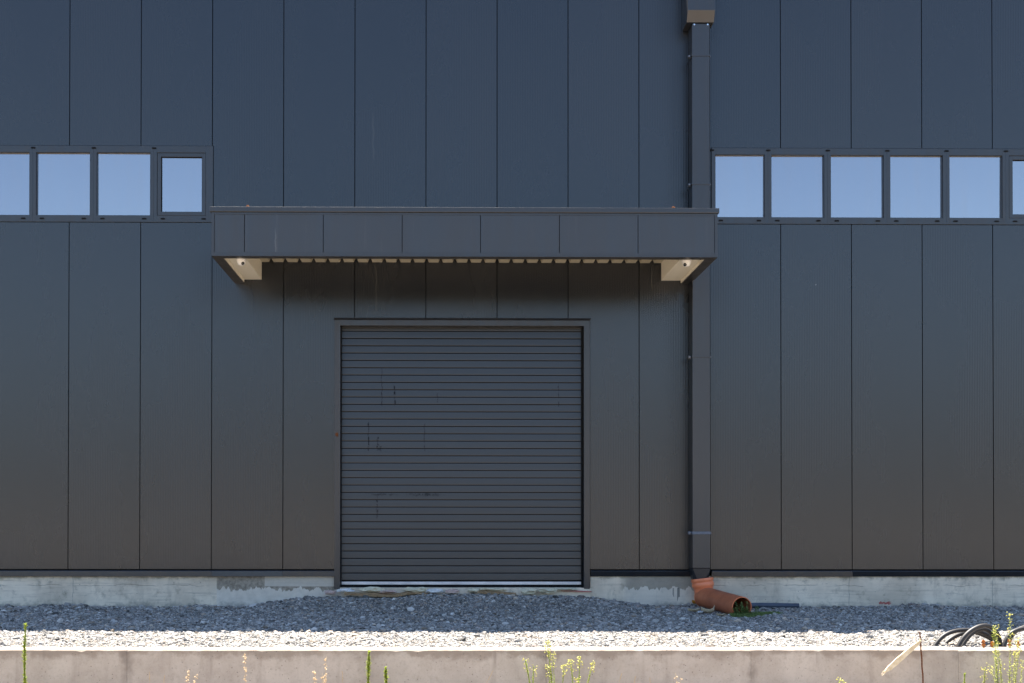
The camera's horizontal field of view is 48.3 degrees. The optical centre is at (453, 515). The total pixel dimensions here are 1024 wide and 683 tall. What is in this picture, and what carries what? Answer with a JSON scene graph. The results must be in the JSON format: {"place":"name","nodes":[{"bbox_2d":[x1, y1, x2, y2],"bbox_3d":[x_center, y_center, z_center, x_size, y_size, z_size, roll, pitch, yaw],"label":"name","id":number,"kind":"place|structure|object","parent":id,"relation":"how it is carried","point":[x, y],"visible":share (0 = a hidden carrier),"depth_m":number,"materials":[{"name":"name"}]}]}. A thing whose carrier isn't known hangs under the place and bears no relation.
{"place":"outdoors","nodes":[
{"label":"outdoors","id":0,"kind":"place"},
{"bbox_2d":[0,592,1023,646],"bbox_3d":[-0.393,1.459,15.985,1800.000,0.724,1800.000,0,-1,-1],"label":"ground","id":1,"kind":"structure","parent":0,"point":[461,603],"depth_m":13.60,"materials":[{"name":"grey gravel"}]},
{"bbox_2d":[21,623,27,682],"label":"weed","id":2,"kind":"object","parent":1,"relation":"on","point":[24,654],"visible":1,"depth_m":9.87,"materials":[{"name":"green plant"}]},
{"bbox_2d":[243,654,246,682],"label":"dry stalk","id":3,"kind":"object","parent":1,"relation":"on","point":[245,658],"visible":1,"depth_m":9.87,"materials":[{"name":"beige plant"}]},
{"bbox_2d":[321,656,326,682],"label":"dry stalk","id":4,"kind":"object","parent":1,"relation":"on","point":[324,675],"visible":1,"depth_m":9.88,"materials":[{"name":"beige plant"}]},
{"bbox_2d":[324,590,335,594],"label":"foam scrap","id":5,"kind":"object","parent":1,"relation":"on","point":[328,592],"visible":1,"depth_m":15.85,"materials":[{"name":"plastic"}]},
{"bbox_2d":[365,650,371,682],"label":"weed","id":6,"kind":"object","parent":1,"relation":"on","point":[368,665],"visible":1,"depth_m":9.97,"materials":[{"name":"green plant"}]},
{"bbox_2d":[344,592,409,596],"bbox_3d":[-1.065,1.093,15.812,0.909,0.068,0.115,0,-1,-1],"label":"split board","id":7,"kind":"object","parent":1,"relation":"on","point":[378,594],"visible":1,"depth_m":15.79,"materials":[{"name":"brown wood"}]},
{"bbox_2d":[337,588,354,591],"bbox_3d":[-1.500,1.042,15.874,0.255,0.062,0.113,0,-1,-1],"label":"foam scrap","id":8,"kind":"object","parent":7,"relation":"on","point":[345,590],"visible":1,"depth_m":15.85,"materials":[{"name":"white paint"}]},
{"bbox_2d":[359,586,384,591],"bbox_3d":[-1.137,1.028,15.893,0.375,0.077,0.127,0,-1,-1],"label":"foam scrap","id":9,"kind":"object","parent":7,"relation":"on","point":[373,589],"visible":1,"depth_m":15.86,"materials":[{"name":"white plastic"}]},
{"bbox_2d":[379,590,396,592],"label":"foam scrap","id":10,"kind":"object","parent":7,"relation":"on","point":[388,591],"visible":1,"depth_m":15.81,"materials":[{"name":"plastic"}]},
{"bbox_2d":[401,591,427,594],"bbox_3d":[-0.608,1.086,15.866,0.497,0.077,0.101,0,-1,-1],"label":"split board","id":11,"kind":"object","parent":7,"relation":"on","point":[416,592],"visible":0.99,"depth_m":15.85,"materials":[{"name":"brown wood"}]},
{"bbox_2d":[402,587,427,591],"bbox_3d":[-0.536,1.033,15.896,0.366,0.078,0.124,0,-1,-1],"label":"foam scrap","id":12,"kind":"object","parent":11,"relation":"on","point":[417,589],"visible":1,"depth_m":15.86,"materials":[{"name":"white plastic"}]},
{"bbox_2d":[384,666,388,682],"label":"weed","id":13,"kind":"object","parent":1,"relation":"on","point":[386,677],"visible":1,"depth_m":9.95,"materials":[{"name":"green plant"}]},
{"bbox_2d":[426,588,443,592],"bbox_3d":[-0.262,1.049,15.877,0.276,0.064,0.104,0,-1,-1],"label":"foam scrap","id":14,"kind":"object","parent":1,"relation":"on","point":[435,590],"visible":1,"depth_m":15.85,"materials":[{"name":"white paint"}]},
{"bbox_2d":[467,588,478,592],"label":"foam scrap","id":15,"kind":"object","parent":1,"relation":"on","point":[472,590],"visible":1,"depth_m":15.87,"materials":[{"name":"white plastic"}]},
{"bbox_2d":[478,590,515,594],"bbox_3d":[0.604,1.076,15.857,0.534,0.064,0.106,0,-1,-1],"label":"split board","id":16,"kind":"object","parent":1,"relation":"on","point":[492,592],"visible":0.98,"depth_m":15.85,"materials":[{"name":"wood"}]},
{"bbox_2d":[479,587,506,590],"bbox_3d":[0.548,1.027,15.928,0.402,0.043,0.098,0,-1,-1],"label":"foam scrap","id":17,"kind":"object","parent":16,"relation":"on","point":[496,589],"visible":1,"depth_m":15.90,"materials":[{"name":"white plastic"}]},
{"bbox_2d":[0,0,1023,606],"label":"warehouse","id":18,"kind":"structure","parent":1,"relation":"on","point":[462,320],"depth_m":16.05,"materials":[{"name":"metal"}]},
{"bbox_2d":[0,145,32,221],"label":"window","id":19,"kind":"structure","parent":18,"relation":"in","point":[16,161],"depth_m":16.02,"materials":[{"name":"glass"}]},
{"bbox_2d":[31,145,93,222],"bbox_3d":[-5.486,-4.650,16.013,0.871,1.070,0.075,0,-1,-1],"label":"window","id":20,"kind":"structure","parent":18,"relation":"in","point":[62,175],"depth_m":16.02,"materials":[{"name":"glass"}]},
{"bbox_2d":[92,146,153,222],"bbox_3d":[-4.641,-4.649,16.020,0.868,1.070,0.075,0,-1,-1],"label":"window","id":21,"kind":"structure","parent":18,"relation":"in","point":[123,176],"depth_m":16.03,"materials":[{"name":"glass"}]},
{"bbox_2d":[152,146,213,222],"bbox_3d":[-3.804,-4.649,16.028,0.855,1.070,0.075,0,-1,-1],"label":"window","id":22,"kind":"structure","parent":18,"relation":"in","point":[183,175],"depth_m":16.02,"materials":[{"name":"glass"}]},
{"bbox_2d":[237,258,245,265],"bbox_3d":[-2.728,-3.265,14.659,0.120,0.108,0.120,0,-1,-1],"label":"security camera","id":23,"kind":"object","parent":18,"relation":"attached to","point":[241,261],"visible":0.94,"depth_m":14.62,"materials":[{"name":"white plastic"}]},
{"bbox_2d":[445,589,458,592],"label":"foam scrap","id":24,"kind":"object","parent":18,"relation":"on","point":[452,591],"visible":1,"depth_m":15.85,"materials":[{"name":"plastic"}]},
{"bbox_2d":[334,318,590,588],"bbox_3d":[0.120,-0.832,16.075,3.595,3.881,0.270,0,-1,-1],"label":"roller door","id":25,"kind":"structure","parent":18,"relation":"in","point":[462,445],"depth_m":16.13,"materials":[{"name":"grey metal"}]},
{"bbox_2d":[682,260,690,266],"bbox_3d":[3.002,-3.260,14.709,0.120,0.108,0.120,0,-1,-1],"label":"security camera","id":26,"kind":"object","parent":18,"relation":"attached to","point":[686,263],"visible":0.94,"depth_m":14.67,"materials":[{"name":"white plastic"}]},
{"bbox_2d":[710,148,767,224],"bbox_3d":[4.018,-4.643,16.096,0.821,1.070,0.075,0,-1,-1],"label":"window","id":27,"kind":"structure","parent":18,"relation":"in","point":[739,176],"depth_m":16.11,"materials":[{"name":"glass"}]},
{"bbox_2d":[766,148,826,224],"bbox_3d":[4.836,-4.642,16.103,0.865,1.070,0.075,0,-1,-1],"label":"window","id":28,"kind":"structure","parent":18,"relation":"in","point":[797,177],"depth_m":16.11,"materials":[{"name":"glass"}]},
{"bbox_2d":[826,148,886,224],"bbox_3d":[5.678,-4.641,16.111,0.866,1.070,0.075,0,-1,-1],"label":"window","id":29,"kind":"structure","parent":18,"relation":"in","point":[856,177],"depth_m":16.12,"materials":[{"name":"glass"}]},
{"bbox_2d":[885,149,945,224],"bbox_3d":[6.518,-4.641,16.118,0.863,1.070,0.075,0,-1,-1],"label":"window","id":30,"kind":"structure","parent":18,"relation":"in","point":[916,178],"depth_m":16.13,"materials":[{"name":"glass"}]},
{"bbox_2d":[944,149,1005,224],"bbox_3d":[7.359,-4.640,16.126,0.868,1.070,0.075,0,-1,-1],"label":"window","id":31,"kind":"structure","parent":18,"relation":"in","point":[975,178],"depth_m":16.14,"materials":[{"name":"glass"}]},
{"bbox_2d":[1004,149,1023,224],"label":"window","id":32,"kind":"structure","parent":18,"relation":"in","point":[1014,157],"depth_m":16.11,"materials":[{"name":"paint"}]},
{"bbox_2d":[0,647,1023,682],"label":"retaining wall","id":33,"kind":"structure","parent":1,"relation":"on","point":[503,664],"depth_m":10.32,"materials":[{"name":"concrete"}]},
{"bbox_2d":[981,640,985,647],"bbox_3d":[4.916,1.195,10.583,0.035,0.080,0.035,0,-1,-1],"label":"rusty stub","id":34,"kind":"object","parent":33,"relation":"on","point":[983,644],"visible":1,"depth_m":10.57,"materials":[{"name":"orange metal"}]},
{"bbox_2d":[521,588,536,593],"bbox_3d":[1.052,1.052,15.893,0.247,0.091,0.106,0,-1,-9],"label":"foam scrap","id":35,"kind":"object","parent":1,"relation":"on","point":[528,591],"visible":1,"depth_m":15.87,"materials":[{"name":"white plastic"}]},
{"bbox_2d":[523,658,536,682],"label":"weed","id":36,"kind":"object","parent":1,"relation":"on","point":[528,671],"visible":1,"depth_m":9.96,"materials":[{"name":"green plant"}]},
{"bbox_2d":[537,588,556,592],"bbox_3d":[1.297,1.049,15.895,0.288,0.077,0.108,0,-1,-1],"label":"foam scrap","id":37,"kind":"object","parent":1,"relation":"on","point":[548,590],"visible":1,"depth_m":15.87,"materials":[{"name":"white plastic"}]},
{"bbox_2d":[544,640,567,682],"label":"weed","id":38,"kind":"object","parent":1,"relation":"on","point":[549,653],"visible":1,"depth_m":9.96,"materials":[{"name":"green plant"}]},
{"bbox_2d":[567,656,594,682],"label":"weed","id":39,"kind":"object","parent":1,"relation":"on","point":[579,658],"visible":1,"depth_m":9.88,"materials":[{"name":"yellow plant"}]},
{"bbox_2d":[688,608,699,611],"bbox_3d":[3.177,1.247,15.082,0.172,0.061,0.103,0,-1,-1],"label":"dry leaf","id":40,"kind":"object","parent":1,"relation":"on","point":[694,610],"visible":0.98,"depth_m":15.05,"materials":[{"name":"beige plant"}]},
{"bbox_2d":[701,607,713,612],"bbox_3d":[3.329,1.241,14.943,0.170,0.083,0.110,0,-1,20],"label":"dry leaf","id":41,"kind":"object","parent":1,"relation":"on","point":[705,610],"visible":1,"depth_m":14.91,"materials":[{"name":"beige plant"}]},
{"bbox_2d":[691,577,751,613],"bbox_3d":[3.589,1.087,15.355,0.329,0.479,1.343,0,-1,-14],"label":"drain pipe","id":42,"kind":"object","parent":1,"relation":"on","point":[707,595],"visible":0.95,"depth_m":15.28,"materials":[{"name":"orange plastic"}]},
{"bbox_2d":[733,601,750,613],"bbox_3d":[3.683,1.192,14.590,0.249,0.191,0.209,0,-1,-29],"label":"pipe weed","id":43,"kind":"object","parent":1,"relation":"on","point":[742,610],"visible":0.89,"depth_m":14.58,"materials":[{"name":"green plant"}]},
{"bbox_2d":[730,611,782,617],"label":"grass","id":44,"kind":"structure","parent":1,"relation":"on","point":[747,615],"depth_m":14.47,"materials":[{"name":"green plant"}]},
{"bbox_2d":[751,603,799,607],"bbox_3d":[4.240,1.250,15.815,1.082,0.079,0.079,0,-1,2],"label":"plastic pipe","id":45,"kind":"object","parent":1,"relation":"on","point":[778,605],"visible":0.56,"depth_m":15.78,"materials":[{"name":"blue plastic"}]},
{"bbox_2d":[919,632,923,682],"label":"rebar stake","id":46,"kind":"object","parent":1,"relation":"in","point":[921,658],"visible":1,"depth_m":10.16,"materials":[{"name":"metal"}]},
{"bbox_2d":[882,638,921,674],"bbox_3d":[3.972,1.253,10.114,0.400,0.332,0.021,0,-1,-10],"label":"dried leaf","id":47,"kind":"object","parent":46,"relation":"hanging from","point":[899,658],"visible":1,"depth_m":10.11,"materials":[{"name":"beige plant"}]},
{"bbox_2d":[932,623,1001,646],"bbox_3d":[5.067,1.206,11.139,0.887,0.324,0.313,0,-1,-16],"label":"pipe coil","id":48,"kind":"object","parent":1,"relation":"on","point":[981,630],"visible":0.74,"depth_m":11.09,"materials":[{"name":"black plastic"}]},
{"bbox_2d":[980,667,988,682],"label":"weed","id":49,"kind":"object","parent":1,"relation":"on","point":[984,678],"visible":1,"depth_m":9.93,"materials":[{"name":"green plant"}]},
{"bbox_2d":[991,628,999,682],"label":"weed","id":50,"kind":"object","parent":1,"relation":"on","point":[994,641],"visible":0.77,"depth_m":10.27,"materials":[{"name":"green plant"}]},
{"bbox_2d":[987,612,1023,682],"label":"weed","id":51,"kind":"object","parent":1,"relation":"on","point":[1015,672],"visible":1,"depth_m":10.03,"materials":[{"name":"green plant"}]},
{"bbox_2d":[1001,625,1023,646],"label":"pipe coil","id":52,"kind":"object","parent":1,"relation":"on","point":[1015,631],"visible":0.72,"depth_m":11.02,"materials":[{"name":"black plastic"}]},
{"bbox_3d":[1.715,1.058,15.947,0.425,0.027,0.026,0,-1,-1],"label":"red strip","id":53,"kind":"object","parent":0,"visible":0},
{"bbox_2d":[555,588,577,590],"bbox_3d":[1.578,1.030,15.943,0.313,0.044,0.107,0,-1,-1],"label":"foam scrap","id":54,"kind":"object","parent":53,"relation":"on","point":[565,589],"visible":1,"depth_m":15.93,"materials":[{"name":"white plastic"}]}
]}

